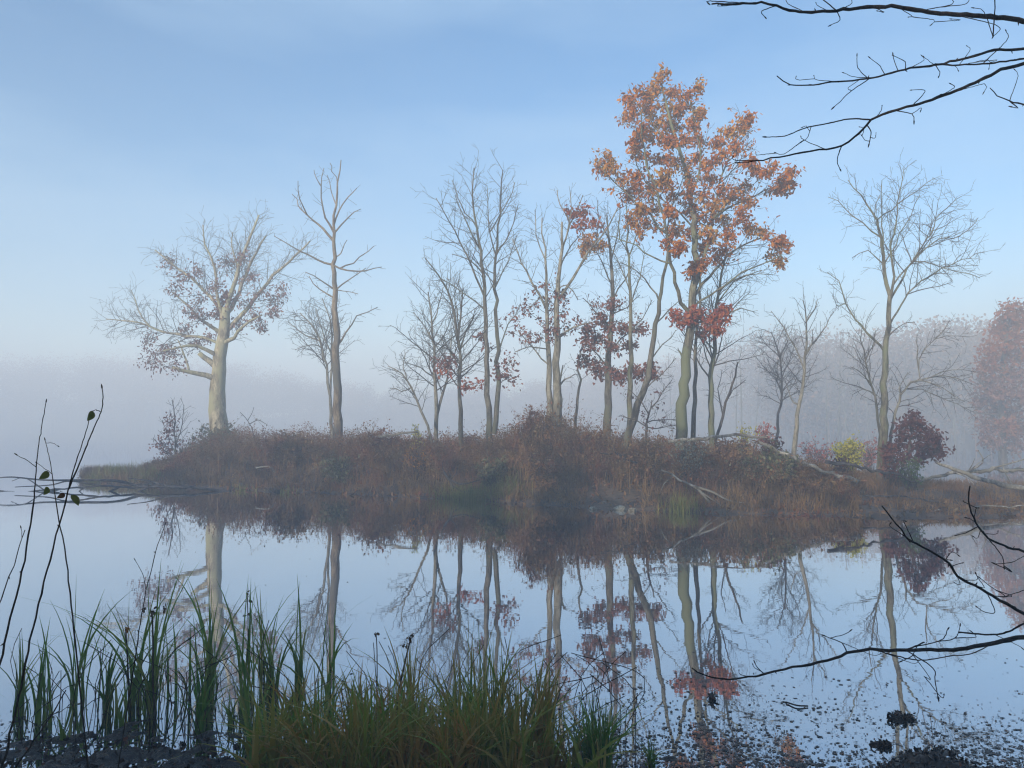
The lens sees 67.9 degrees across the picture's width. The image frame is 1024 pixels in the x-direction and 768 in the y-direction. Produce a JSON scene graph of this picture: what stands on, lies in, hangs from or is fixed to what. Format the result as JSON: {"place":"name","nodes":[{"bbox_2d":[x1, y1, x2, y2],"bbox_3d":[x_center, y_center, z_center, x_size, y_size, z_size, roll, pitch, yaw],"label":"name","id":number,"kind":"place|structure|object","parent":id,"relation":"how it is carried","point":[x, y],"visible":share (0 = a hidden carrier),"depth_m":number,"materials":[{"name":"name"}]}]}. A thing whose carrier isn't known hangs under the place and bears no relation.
{"place":"outdoors","nodes":[
{"label":"outdoors","id":0,"kind":"place"},
{"bbox_2d":[0,718,852,767],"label":"muddy bank","id":1,"kind":"structure","parent":0,"point":[111,758],"depth_m":3.93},
{"bbox_2d":[0,525,24,602],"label":"sapling","id":2,"kind":"object","parent":1,"relation":"on","point":[14,564],"visible":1,"depth_m":2.76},
{"bbox_2d":[14,690,69,767],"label":"sapling","id":3,"kind":"object","parent":1,"relation":"on","point":[24,754],"visible":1,"depth_m":3.12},
{"bbox_2d":[125,627,129,714],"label":"dead flower stalk","id":4,"kind":"object","parent":1,"relation":"on","point":[126,629],"visible":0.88,"depth_m":4.51,"materials":[{"name":"brown plant"}]},
{"bbox_2d":[117,522,165,767],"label":"sapling","id":5,"kind":"object","parent":1,"relation":"on","point":[136,652],"visible":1,"depth_m":3.33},
{"bbox_2d":[141,603,166,715],"bbox_3d":[-2.133,1.653,4.517,0.150,0.691,0.055,0,-3,0],"label":"dead flower stalk","id":6,"kind":"object","parent":1,"relation":"on","point":[153,612],"visible":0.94,"depth_m":4.51,"materials":[{"name":"brown plant"}]},
{"bbox_2d":[0,560,367,740],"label":"reeds","id":7,"kind":"object","parent":1,"relation":"on","point":[203,702],"visible":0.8,"depth_m":4.63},
{"bbox_2d":[10,619,644,749],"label":"dead stalks","id":8,"kind":"object","parent":1,"relation":"on","point":[169,700],"visible":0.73,"depth_m":4.29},
{"bbox_2d":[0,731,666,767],"bbox_3d":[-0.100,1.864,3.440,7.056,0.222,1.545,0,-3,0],"label":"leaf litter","id":9,"kind":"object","parent":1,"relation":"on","point":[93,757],"visible":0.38,"depth_m":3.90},
{"bbox_2d":[374,632,379,690],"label":"dead flower stalk","id":10,"kind":"object","parent":1,"relation":"on","point":[376,634],"visible":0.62,"depth_m":4.32,"materials":[{"name":"brown plant"}]},
{"bbox_2d":[401,634,413,680],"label":"dead flower stalk","id":11,"kind":"object","parent":1,"relation":"on","point":[410,640],"visible":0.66,"depth_m":4.22,"materials":[{"name":"brown plant"}]},
{"bbox_2d":[180,612,643,767],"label":"sedge bed","id":12,"kind":"object","parent":1,"relation":"on","point":[409,734],"visible":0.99,"depth_m":3.63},
{"bbox_2d":[523,692,657,767],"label":"sedge tuft","id":13,"kind":"object","parent":1,"relation":"on","point":[587,746],"visible":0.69,"depth_m":3.76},
{"bbox_2d":[633,731,675,767],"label":"sedge tuft","id":14,"kind":"object","parent":1,"relation":"on","point":[651,761],"visible":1,"depth_m":3.80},
{"bbox_2d":[876,745,1007,767],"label":"mud clump","id":15,"kind":"object","parent":1,"relation":"on","point":[936,757],"visible":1,"depth_m":3.83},
{"bbox_2d":[0,437,1023,767],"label":"water","id":16,"kind":"structure","parent":0,"point":[672,597],"depth_m":7.46,"materials":[{"name":"liquid"}]},
{"bbox_2d":[0,476,227,490],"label":"driftwood","id":17,"kind":"object","parent":16,"relation":"on","point":[161,485],"visible":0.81,"depth_m":20.46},
{"bbox_2d":[243,590,251,674],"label":"dead flower stalk","id":18,"kind":"object","parent":16,"relation":"on","point":[248,624],"visible":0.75,"depth_m":4.72,"materials":[{"name":"brown plant"}]},
{"bbox_2d":[0,550,1023,767],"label":"floating litter","id":19,"kind":"object","parent":16,"relation":"on","point":[707,763],"visible":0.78,"depth_m":4.08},
{"bbox_2d":[707,690,718,700],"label":"mud clump","id":20,"kind":"object","parent":16,"relation":"on","point":[712,696],"visible":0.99,"depth_m":4.75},
{"bbox_2d":[869,735,892,748],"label":"mud clump","id":21,"kind":"object","parent":16,"relation":"on","point":[884,744],"visible":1,"depth_m":4.06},
{"bbox_2d":[886,710,916,721],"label":"mud clump","id":22,"kind":"object","parent":16,"relation":"on","point":[898,715],"visible":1,"depth_m":4.43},
{"bbox_2d":[0,388,1023,446],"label":"ground","id":23,"kind":"structure","parent":0,"point":[77,429],"depth_m":146.28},
{"bbox_2d":[0,399,49,664],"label":"sapling","id":24,"kind":"object","parent":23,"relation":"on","point":[45,474],"visible":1,"depth_m":2.47,"materials":[{"name":"brown plant"}]},
{"bbox_2d":[0,384,103,767],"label":"sapling","id":25,"kind":"object","parent":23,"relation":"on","point":[75,498],"visible":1,"depth_m":2.57,"materials":[{"name":"brown plant"}]},
{"bbox_2d":[35,437,88,767],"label":"sapling","id":26,"kind":"object","parent":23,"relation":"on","point":[74,631],"visible":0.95,"depth_m":2.65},
{"bbox_2d":[0,313,1023,448],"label":"distant woods","id":27,"kind":"object","parent":23,"relation":"on","point":[130,382],"visible":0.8,"depth_m":127.88,"materials":[{"name":"plant"}]},
{"bbox_2d":[662,352,674,439],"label":"distant tree","id":28,"kind":"object","parent":23,"relation":"on","point":[670,395],"visible":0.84,"depth_m":79.41,"materials":[{"name":"grey plant"}]},
{"bbox_2d":[733,361,746,441],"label":"distant tree","id":29,"kind":"object","parent":23,"relation":"on","point":[736,402],"visible":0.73,"depth_m":68.66,"materials":[{"name":"grey plant"}]},
{"bbox_2d":[734,340,746,437],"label":"distant tree","id":30,"kind":"object","parent":23,"relation":"on","point":[740,389],"visible":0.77,"depth_m":66.04,"materials":[{"name":"grey plant"}]},
{"bbox_2d":[751,346,773,444],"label":"distant tree","id":31,"kind":"object","parent":23,"relation":"on","point":[758,396],"visible":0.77,"depth_m":72.30,"materials":[{"name":"grey plant"}]},
{"bbox_2d":[822,344,834,447],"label":"distant tree","id":32,"kind":"object","parent":23,"relation":"on","point":[826,395],"visible":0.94,"depth_m":63.61,"materials":[{"name":"grey plant"}]},
{"bbox_2d":[832,330,850,448],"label":"distant tree","id":33,"kind":"object","parent":23,"relation":"on","point":[838,431],"visible":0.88,"depth_m":60.92,"materials":[{"name":"grey plant"}]},
{"bbox_2d":[834,349,850,440],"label":"distant tree","id":34,"kind":"object","parent":23,"relation":"on","point":[844,399],"visible":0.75,"depth_m":67.18,"materials":[{"name":"grey plant"}]},
{"bbox_2d":[841,337,864,443],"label":"distant tree","id":35,"kind":"object","parent":23,"relation":"on","point":[855,396],"visible":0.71,"depth_m":64.47,"materials":[{"name":"grey plant"}]},
{"bbox_2d":[692,623,1023,701],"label":"branch","id":36,"kind":"object","parent":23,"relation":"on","point":[1011,639],"visible":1,"depth_m":3.21,"materials":[{"name":"black plant"}]},
{"bbox_2d":[852,361,872,446],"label":"distant tree","id":37,"kind":"object","parent":23,"relation":"on","point":[867,410],"visible":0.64,"depth_m":66.23,"materials":[{"name":"grey plant"}]},
{"bbox_2d":[896,342,915,444],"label":"distant tree","id":38,"kind":"object","parent":23,"relation":"on","point":[906,379],"visible":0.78,"depth_m":61.87,"materials":[{"name":"grey plant"}]},
{"bbox_2d":[938,334,959,449],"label":"distant tree","id":39,"kind":"object","parent":23,"relation":"on","point":[952,396],"visible":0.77,"depth_m":60.00,"materials":[{"name":"grey plant"}]},
{"bbox_2d":[882,506,1023,614],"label":"branch","id":40,"kind":"object","parent":23,"relation":"on","point":[975,585],"visible":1,"depth_m":2.93,"materials":[{"name":"black plant"}]},
{"bbox_2d":[954,486,1023,571],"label":"branch","id":41,"kind":"object","parent":40,"relation":"on","point":[996,542],"visible":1,"depth_m":3.04,"materials":[{"name":"black plant"}]},
{"bbox_2d":[965,297,1023,461],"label":"maple tree","id":42,"kind":"object","parent":23,"relation":"on","point":[1006,424],"visible":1,"depth_m":37.75,"materials":[{"name":"red plant"}]},
{"bbox_2d":[0,0,1023,417],"label":"sky","id":43,"kind":"structure","parent":0,"point":[121,120],"materials":[{"name":"blue"}]},
{"bbox_2d":[77,445,1023,517],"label":"marsh grass","id":44,"kind":"structure","parent":0,"point":[953,485],"depth_m":17.62,"materials":[{"name":"plant"}]},
{"bbox_2d":[97,453,1023,517],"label":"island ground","id":45,"kind":"structure","parent":0,"point":[616,494],"depth_m":17.10,"materials":[{"name":"soil"}]},
{"bbox_2d":[148,397,196,460],"bbox_3d":[-11.769,1.803,26.508,1.834,2.813,0.978,0,-3,0],"label":"bush","id":46,"kind":"object","parent":45,"relation":"on","point":[174,443],"visible":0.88,"depth_m":26.41,"materials":[{"name":"brown plant"}]},
{"bbox_2d":[170,433,212,456],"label":"bush","id":47,"kind":"object","parent":45,"relation":"on","point":[174,450],"visible":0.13,"depth_m":25.67,"materials":[{"name":"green plant"}]},
{"bbox_2d":[91,199,327,436],"bbox_3d":[-12.124,-2.041,29.919,9.866,10.228,3.254,0,-3,0],"label":"oak tree","id":48,"kind":"object","parent":45,"relation":"on","point":[216,377],"visible":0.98,"depth_m":29.73,"materials":[{"name":"grey plant"}]},
{"bbox_2d":[188,419,238,446],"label":"bush","id":49,"kind":"object","parent":45,"relation":"on","point":[212,432],"visible":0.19,"depth_m":27.36,"materials":[{"name":"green plant"}]},
{"bbox_2d":[259,425,312,469],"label":"bush","id":50,"kind":"object","parent":45,"relation":"on","point":[285,448],"visible":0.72,"depth_m":22.23,"materials":[{"name":"brown plant"}]},
{"bbox_2d":[271,278,364,440],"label":"sapling","id":51,"kind":"object","parent":45,"relation":"on","point":[328,382],"visible":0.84,"depth_m":27.10,"materials":[{"name":"grey plant"}]},
{"bbox_2d":[274,160,383,456],"bbox_3d":[-5.626,-2.329,23.716,3.496,9.472,1.382,0,-3,7],"label":"dead tree","id":52,"kind":"object","parent":45,"relation":"on","point":[337,405],"visible":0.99,"depth_m":23.63,"materials":[{"name":"wood"}]},
{"bbox_2d":[315,449,359,486],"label":"bush","id":53,"kind":"object","parent":45,"relation":"on","point":[339,468],"visible":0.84,"depth_m":20.64,"materials":[{"name":"green plant"}]},
{"bbox_2d":[352,427,402,462],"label":"bush","id":54,"kind":"object","parent":45,"relation":"on","point":[377,443],"visible":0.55,"depth_m":21.28,"materials":[{"name":"brown plant"}]},
{"bbox_2d":[79,460,706,515],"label":"shore grass","id":55,"kind":"structure","parent":45,"relation":"on","point":[473,495],"depth_m":17.96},
{"bbox_2d":[442,460,479,491],"bbox_3d":[-1.226,2.206,18.188,0.926,0.777,0.101,0,-3,0],"label":"root snag","id":56,"kind":"object","parent":55,"relation":"on","point":[449,479],"visible":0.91,"depth_m":18.18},
{"bbox_2d":[373,350,432,447],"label":"leaning sapling","id":57,"kind":"object","parent":45,"relation":"on","point":[421,411],"visible":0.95,"depth_m":21.48,"materials":[{"name":"grey plant"}]},
{"bbox_2d":[410,424,424,456],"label":"bush","id":58,"kind":"object","parent":45,"relation":"on","point":[418,433],"visible":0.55,"depth_m":21.45,"materials":[{"name":"brown plant"}]},
{"bbox_2d":[378,274,482,446],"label":"bare tree","id":59,"kind":"object","parent":45,"relation":"on","point":[437,406],"visible":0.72,"depth_m":22.02,"materials":[{"name":"grey plant"}]},
{"bbox_2d":[420,245,505,457],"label":"bare tree","id":60,"kind":"object","parent":45,"relation":"on","point":[465,386],"visible":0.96,"depth_m":20.98,"materials":[{"name":"grey plant"}]},
{"bbox_2d":[410,144,533,457],"bbox_3d":[-1.020,-2.263,20.515,3.308,8.931,2.626,0,-3,0],"label":"bare tree","id":61,"kind":"object","parent":45,"relation":"on","point":[494,421],"visible":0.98,"depth_m":20.76,"materials":[{"name":"grey plant"}]},
{"bbox_2d":[474,454,513,490],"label":"bush","id":62,"kind":"object","parent":45,"relation":"on","point":[494,474],"visible":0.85,"depth_m":18.35,"materials":[{"name":"green plant"}]},
{"bbox_2d":[509,401,562,468],"bbox_3d":[0.641,1.309,19.233,1.402,1.782,1.411,-2,-4,37],"label":"bush","id":63,"kind":"object","parent":45,"relation":"on","point":[530,419],"visible":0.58,"depth_m":19.04,"materials":[{"name":"brown plant"}]},
{"bbox_2d":[522,440,574,489],"bbox_3d":[0.892,1.943,17.883,1.301,1.310,1.031,0,-3,0],"label":"bush","id":64,"kind":"object","parent":45,"relation":"on","point":[546,476],"visible":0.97,"depth_m":17.76,"materials":[{"name":"brown plant"}]},
{"bbox_2d":[78,469,1023,517],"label":"shore litter","id":65,"kind":"object","parent":45,"relation":"on","point":[773,513],"visible":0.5,"depth_m":16.21,"materials":[{"name":"brown plant"}]},
{"bbox_2d":[142,393,869,501],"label":"undergrowth","id":66,"kind":"object","parent":65,"relation":"on","point":[507,445],"visible":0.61,"depth_m":19.58,"materials":[{"name":"brown plant"}]},
{"bbox_2d":[378,431,417,437],"bbox_3d":[-3.145,1.398,20.953,1.120,0.202,0.104,0,-3,1],"label":"fallen log","id":67,"kind":"object","parent":66,"relation":"on","point":[391,435],"visible":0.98,"depth_m":20.93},
{"bbox_2d":[668,433,775,442],"bbox_3d":[4.903,1.262,17.755,2.538,0.253,0.150,0,-3,0],"label":"fallen log","id":68,"kind":"object","parent":66,"relation":"on","point":[711,436],"visible":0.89,"depth_m":17.73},
{"bbox_2d":[860,495,963,505],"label":"dead branch","id":69,"kind":"object","parent":65,"relation":"on","point":[902,496],"visible":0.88,"depth_m":15.38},
{"bbox_2d":[506,183,633,453],"bbox_3d":[1.527,-1.626,20.074,3.550,7.553,1.981,0,-3,0],"label":"oak tree","id":70,"kind":"object","parent":45,"relation":"on","point":[587,246],"visible":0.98,"depth_m":20.04,"materials":[{"name":"grey plant"}]},
{"bbox_2d":[567,345,592,429],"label":"thin tree","id":71,"kind":"object","parent":45,"relation":"on","point":[577,397],"visible":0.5,"depth_m":23.47,"materials":[{"name":"grey plant"}]},
{"bbox_2d":[561,425,617,467],"bbox_3d":[2.021,1.589,18.751,1.204,1.154,1.310,3,-4,-38],"label":"bush","id":72,"kind":"object","parent":45,"relation":"on","point":[601,436],"visible":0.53,"depth_m":18.63,"materials":[{"name":"brown plant"}]},
{"bbox_2d":[573,195,663,454],"bbox_3d":[2.858,-1.517,20.972,2.464,7.479,2.098,0,-3,0],"label":"oak tree","id":73,"kind":"object","parent":45,"relation":"on","point":[608,370],"visible":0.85,"depth_m":20.80,"materials":[{"name":"red plant"}]},
{"bbox_2d":[603,201,654,450],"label":"bare tree","id":74,"kind":"object","parent":45,"relation":"on","point":[630,382],"visible":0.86,"depth_m":19.25,"materials":[{"name":"grey plant"}]},
{"bbox_2d":[601,430,669,483],"bbox_3d":[2.848,1.772,17.543,1.535,1.457,1.251,0,-3,0],"label":"bush","id":75,"kind":"object","parent":45,"relation":"on","point":[649,452],"visible":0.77,"depth_m":17.41,"materials":[{"name":"brown plant"}]},
{"bbox_2d":[616,249,677,460],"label":"leaning tree","id":76,"kind":"object","parent":45,"relation":"on","point":[642,393],"visible":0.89,"depth_m":18.92,"materials":[{"name":"grey plant"}]},
{"bbox_2d":[618,373,675,446],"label":"tree","id":77,"kind":"object","parent":45,"relation":"on","point":[648,413],"visible":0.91,"depth_m":18.63,"materials":[{"name":"grey plant"}]},
{"bbox_2d":[666,435,711,481],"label":"bush","id":78,"kind":"object","parent":45,"relation":"on","point":[688,455],"visible":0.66,"depth_m":17.19,"materials":[{"name":"brown plant"}]},
{"bbox_2d":[679,252,713,458],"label":"thin tree","id":79,"kind":"object","parent":45,"relation":"on","point":[693,417],"visible":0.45,"depth_m":19.40,"materials":[{"name":"grey plant"}]},
{"bbox_2d":[589,59,805,461],"bbox_3d":[4.629,-2.960,18.667,5.602,10.047,3.014,0,-3,0],"label":"oak tree","id":80,"kind":"object","parent":45,"relation":"on","point":[693,315],"visible":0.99,"depth_m":18.58,"materials":[{"name":"orange plant"}]},
{"bbox_2d":[660,469,741,505],"bbox_3d":[3.921,2.182,15.684,1.738,0.843,0.088,0,-3,0],"label":"dead branch","id":81,"kind":"object","parent":45,"relation":"on","point":[698,488],"visible":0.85,"depth_m":15.68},
{"bbox_2d":[663,220,779,448],"bbox_3d":[5.482,-1.163,19.972,3.098,6.756,2.030,0,-3,0],"label":"bare tree","id":82,"kind":"object","parent":45,"relation":"on","point":[711,429],"visible":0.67,"depth_m":20.02,"materials":[{"name":"grey plant"}]},
{"bbox_2d":[706,355,745,442],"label":"leaning sapling","id":83,"kind":"object","parent":45,"relation":"on","point":[723,411],"visible":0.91,"depth_m":20.60,"materials":[{"name":"grey plant"}]},
{"bbox_2d":[707,433,760,475],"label":"bush","id":84,"kind":"object","parent":45,"relation":"on","point":[729,447],"visible":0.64,"depth_m":17.43,"materials":[{"name":"brown plant"}]},
{"bbox_2d":[736,421,759,455],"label":"bush","id":85,"kind":"object","parent":45,"relation":"on","point":[741,432],"visible":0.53,"depth_m":18.46,"materials":[{"name":"green plant"}]},
{"bbox_2d":[725,439,803,489],"bbox_3d":[5.649,1.825,16.635,1.639,1.271,1.302,2,-4,-32],"label":"bush","id":86,"kind":"object","parent":45,"relation":"on","point":[789,462],"visible":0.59,"depth_m":16.50,"materials":[{"name":"brown plant"}]},
{"bbox_2d":[754,421,775,449],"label":"bush","id":87,"kind":"object","parent":45,"relation":"on","point":[765,431],"visible":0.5,"depth_m":19.43,"materials":[{"name":"red plant"}]},
{"bbox_2d":[760,434,784,465],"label":"bush","id":88,"kind":"object","parent":45,"relation":"on","point":[774,444],"visible":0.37,"depth_m":17.49,"materials":[{"name":"brown plant"}]},
{"bbox_2d":[748,320,823,442],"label":"bare tree","id":89,"kind":"object","parent":45,"relation":"on","point":[781,389],"visible":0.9,"depth_m":25.60,"materials":[{"name":"grey plant"}]},
{"bbox_2d":[765,283,835,454],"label":"bare tree","id":90,"kind":"object","parent":45,"relation":"on","point":[796,429],"visible":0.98,"depth_m":22.00,"materials":[{"name":"grey plant"}]},
{"bbox_2d":[757,440,858,483],"bbox_3d":[6.506,1.705,16.770,2.194,0.901,0.204,-3,-4,41],"label":"fallen log","id":91,"kind":"object","parent":45,"relation":"on","point":[818,469],"visible":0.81,"depth_m":16.67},
{"bbox_2d":[797,432,840,465],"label":"bush","id":92,"kind":"object","parent":45,"relation":"on","point":[820,455],"visible":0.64,"depth_m":22.90,"materials":[{"name":"plant"}]},
{"bbox_2d":[827,450,855,481],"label":"bush","id":93,"kind":"object","parent":45,"relation":"on","point":[840,467],"visible":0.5,"depth_m":17.08,"materials":[{"name":"green plant"}]},
{"bbox_2d":[829,430,865,471],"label":"bush","id":94,"kind":"object","parent":45,"relation":"on","point":[853,455],"visible":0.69,"depth_m":18.69,"materials":[{"name":"yellow plant"}]},
{"bbox_2d":[829,311,896,439],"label":"bare tree","id":95,"kind":"object","parent":45,"relation":"on","point":[864,357],"visible":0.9,"depth_m":19.84,"materials":[{"name":"grey plant"}]},
{"bbox_2d":[855,429,877,471],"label":"bush","id":96,"kind":"object","parent":45,"relation":"on","point":[869,460],"visible":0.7,"depth_m":22.38,"materials":[{"name":"pink plant"}]},
{"bbox_2d":[825,460,915,482],"bbox_3d":[7.797,1.902,16.527,1.958,0.490,0.128,0,-3,1],"label":"fallen log","id":97,"kind":"object","parent":45,"relation":"on","point":[859,467],"visible":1,"depth_m":16.50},
{"bbox_2d":[878,446,905,486],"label":"bush","id":98,"kind":"object","parent":45,"relation":"on","point":[887,467],"visible":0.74,"depth_m":17.48,"materials":[{"name":"grey plant"}]},
{"bbox_2d":[896,453,924,491],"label":"bush","id":99,"kind":"object","parent":45,"relation":"on","point":[910,473],"visible":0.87,"depth_m":16.86,"materials":[{"name":"green plant"}]},
{"bbox_2d":[817,147,1004,481],"bbox_3d":[10.286,-1.571,18.967,4.979,8.263,2.297,1,-3,-14],"label":"bare tree","id":100,"kind":"object","parent":45,"relation":"on","point":[884,428],"visible":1,"depth_m":18.86,"materials":[{"name":"grey plant"}]},
{"bbox_2d":[875,405,955,479],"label":"beech sapling","id":101,"kind":"object","parent":45,"relation":"on","point":[931,446],"visible":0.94,"depth_m":17.88,"materials":[{"name":"red plant"}]},
{"bbox_2d":[870,313,984,464],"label":"arching tree","id":102,"kind":"object","parent":45,"relation":"on","point":[900,401],"visible":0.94,"depth_m":20.50,"materials":[{"name":"grey plant"}]},
{"bbox_2d":[918,450,1023,485],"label":"fallen log","id":103,"kind":"object","parent":45,"relation":"on","point":[989,470],"visible":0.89,"depth_m":18.49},
{"bbox_2d":[934,505,1023,510],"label":"dead branch","id":104,"kind":"object","parent":45,"relation":"on","point":[990,505],"visible":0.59,"depth_m":14.89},
{"bbox_2d":[935,459,1023,490],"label":"fallen tree","id":105,"kind":"object","parent":45,"relation":"on","point":[997,483],"visible":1,"depth_m":17.07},
{"bbox_2d":[706,0,1023,37],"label":"overhanging branch","id":106,"kind":"object","parent":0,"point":[993,17],"visible":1,"depth_m":3.25,"materials":[{"name":"black plant"}]},
{"bbox_2d":[732,62,1023,170],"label":"overhanging branch","id":107,"kind":"object","parent":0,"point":[978,81],"visible":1,"depth_m":3.21,"materials":[{"name":"black plant"}]},
{"bbox_2d":[777,29,1023,109],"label":"overhanging branch","id":108,"kind":"object","parent":107,"relation":"on","point":[866,78],"visible":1,"depth_m":3.38,"materials":[{"name":"black plant"}]},
{"bbox_2d":[990,68,1023,107],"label":"overhanging branch","id":109,"kind":"object","parent":107,"relation":"on","point":[1012,102],"visible":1,"depth_m":3.18,"materials":[{"name":"black plant"}]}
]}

